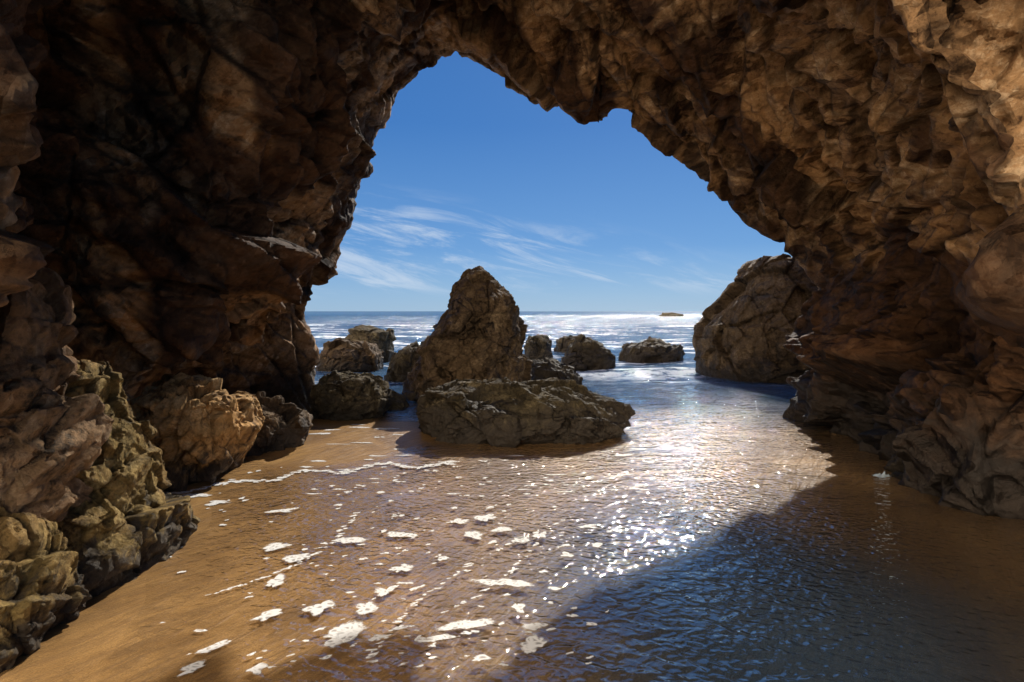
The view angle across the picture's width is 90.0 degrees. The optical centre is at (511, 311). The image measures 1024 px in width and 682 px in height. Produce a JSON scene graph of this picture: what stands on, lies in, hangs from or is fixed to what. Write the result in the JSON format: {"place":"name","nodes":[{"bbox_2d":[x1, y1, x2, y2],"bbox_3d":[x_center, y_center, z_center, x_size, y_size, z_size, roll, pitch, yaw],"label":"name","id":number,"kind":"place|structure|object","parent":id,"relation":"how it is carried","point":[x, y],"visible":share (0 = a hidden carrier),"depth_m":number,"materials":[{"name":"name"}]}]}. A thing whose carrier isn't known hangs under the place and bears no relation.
{"place":"outdoors","nodes":[
{"label":"outdoors","id":0,"kind":"place"},
{"bbox_2d":[0,392,1023,681],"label":"sand","id":1,"kind":"structure","parent":0,"point":[108,636],"depth_m":3.13,"materials":[{"name":"brown sand"}]},
{"bbox_2d":[0,506,91,672],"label":"rock ledge","id":2,"kind":"object","parent":1,"relation":"on","point":[43,591],"visible":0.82,"depth_m":2.44,"materials":[{"name":"brown stone"}]},
{"bbox_2d":[0,267,113,522],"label":"rock ledge","id":3,"kind":"object","parent":1,"relation":"on","point":[53,438],"visible":0.61,"depth_m":2.67,"materials":[{"name":"brown stone"}]},
{"bbox_2d":[57,360,199,596],"bbox_3d":[-2.815,1.134,3.227,1.273,1.675,1.269,0,0,0],"label":"rock ledge","id":4,"kind":"object","parent":1,"relation":"on","point":[131,520],"visible":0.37,"depth_m":3.15,"materials":[{"name":"brown stone"}]},
{"bbox_2d":[130,372,264,492],"bbox_3d":[-3.158,1.274,5.052,1.200,1.389,1.180,0,0,0],"label":"boulder","id":5,"kind":"object","parent":1,"relation":"on","point":[208,429],"visible":0.78,"depth_m":4.68,"materials":[{"name":"brown stone"}]},
{"bbox_2d":[245,391,312,456],"bbox_3d":[-2.930,1.461,6.105,1.122,1.016,1.112,0,0,0],"label":"boulder","id":6,"kind":"object","parent":1,"relation":"on","point":[287,425],"visible":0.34,"depth_m":5.93,"materials":[{"name":"brown stone"}]},
{"bbox_2d":[315,337,384,371],"bbox_3d":[-4.539,1.346,14.403,1.817,1.220,1.534,0,0,0],"label":"boulder","id":7,"kind":"object","parent":1,"relation":"on","point":[339,354],"visible":0.86,"depth_m":13.88,"materials":[{"name":"brown stone"}]},
{"bbox_2d":[308,370,392,420],"bbox_3d":[-2.468,1.430,7.885,1.219,1.054,1.099,0,0,0],"label":"boulder","id":8,"kind":"object","parent":1,"relation":"on","point":[342,395],"visible":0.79,"depth_m":7.53,"materials":[{"name":"brown stone"}]},
{"bbox_2d":[344,325,395,362],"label":"boulder","id":9,"kind":"object","parent":1,"relation":"on","point":[383,339],"visible":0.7,"depth_m":16.58,"materials":[{"name":"brown stone"}]},
{"bbox_2d":[387,390,408,411],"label":"boulder","id":10,"kind":"object","parent":1,"relation":"on","point":[399,401],"visible":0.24,"depth_m":8.44,"materials":[{"name":"stone"}]},
{"bbox_2d":[384,341,420,381],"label":"boulder","id":11,"kind":"object","parent":1,"relation":"on","point":[404,360],"visible":0.49,"depth_m":11.82,"materials":[{"name":"brown stone"}]},
{"bbox_2d":[402,266,531,403],"bbox_3d":[-0.901,0.644,9.907,2.649,3.060,2.319,0,0,0],"label":"pointed rock","id":12,"kind":"object","parent":1,"relation":"on","point":[480,329],"visible":0.76,"depth_m":9.22,"materials":[{"name":"brown stone"}]},
{"bbox_2d":[0,0,1023,519],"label":"rock arch","id":13,"kind":"object","parent":1,"relation":"on","point":[180,180],"visible":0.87,"depth_m":4.92,"materials":[{"name":"brown stone"}]},
{"bbox_2d":[416,377,635,447],"bbox_3d":[0.179,1.431,6.864,2.946,1.155,1.745,0,0,0],"label":"boulder","id":14,"kind":"object","parent":1,"relation":"on","point":[504,411],"visible":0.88,"depth_m":6.28,"materials":[{"name":"brown stone"}]},
{"bbox_2d":[524,334,552,359],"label":"boulder","id":15,"kind":"object","parent":1,"relation":"on","point":[537,346],"visible":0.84,"depth_m":16.66,"materials":[{"name":"brown stone"}]},
{"bbox_2d":[531,357,582,384],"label":"boulder","id":16,"kind":"object","parent":1,"relation":"on","point":[546,367],"visible":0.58,"depth_m":10.81,"materials":[{"name":"grey stone"}]},
{"bbox_2d":[553,335,575,352],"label":"boulder","id":17,"kind":"object","parent":1,"relation":"on","point":[563,343],"visible":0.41,"depth_m":19.09,"materials":[{"name":"brown stone"}]},
{"bbox_2d":[560,334,615,370],"bbox_3d":[2.214,1.302,14.846,1.731,1.317,1.606,0,0,0],"label":"boulder","id":18,"kind":"object","parent":1,"relation":"on","point":[583,353],"visible":0.81,"depth_m":14.34,"materials":[{"name":"brown stone"}]},
{"bbox_2d":[618,336,684,362],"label":"boulder","id":19,"kind":"object","parent":1,"relation":"on","point":[652,350],"visible":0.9,"depth_m":16.32,"materials":[{"name":"stone"}]},
{"bbox_2d":[692,253,817,383],"bbox_3d":[6.992,0.287,13.158,4.559,3.403,3.575,0,0,0],"label":"boulder","id":20,"kind":"object","parent":1,"relation":"on","point":[744,326],"visible":0.57,"depth_m":12.19,"materials":[{"name":"brown stone"}]},
{"bbox_2d":[883,454,903,479],"bbox_3d":[4.484,1.515,4.889,1.676,0.906,1.123,0,0,0],"label":"rock ledge","id":21,"kind":"object","parent":1,"relation":"on","point":[895,465],"visible":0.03,"depth_m":5.02,"materials":[{"name":"brown stone"}]},
{"bbox_2d":[305,51,791,310],"label":"sky","id":22,"kind":"structure","parent":0,"point":[565,214],"materials":[{"name":"blue"}]},
{"bbox_2d":[146,311,1023,681],"bbox_3d":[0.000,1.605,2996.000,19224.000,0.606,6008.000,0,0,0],"label":"sea","id":23,"kind":"structure","parent":0,"point":[614,333],"depth_m":6.09,"materials":[{"name":"liquid"}]},
{"bbox_2d":[161,424,713,675],"bbox_3d":[-0.117,1.583,4.694,5.891,0.040,4.929,0,0,0],"label":"sea foam","id":24,"kind":"object","parent":23,"relation":"on","point":[355,629],"visible":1,"depth_m":3.00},
{"bbox_2d":[659,312,683,315],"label":"offshore rock","id":25,"kind":"object","parent":23,"relation":"in","point":[670,314],"visible":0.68,"depth_m":158.21,"materials":[{"name":"brown stone"}]},
{"bbox_2d":[872,471,890,477],"bbox_3d":[3.599,1.577,4.971,0.179,0.054,0.098,0,0,0],"label":"wave splash","id":26,"kind":"object","parent":23,"relation":"on","point":[882,475],"visible":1,"depth_m":4.96,"materials":[{"name":"white liquid"}]}
]}

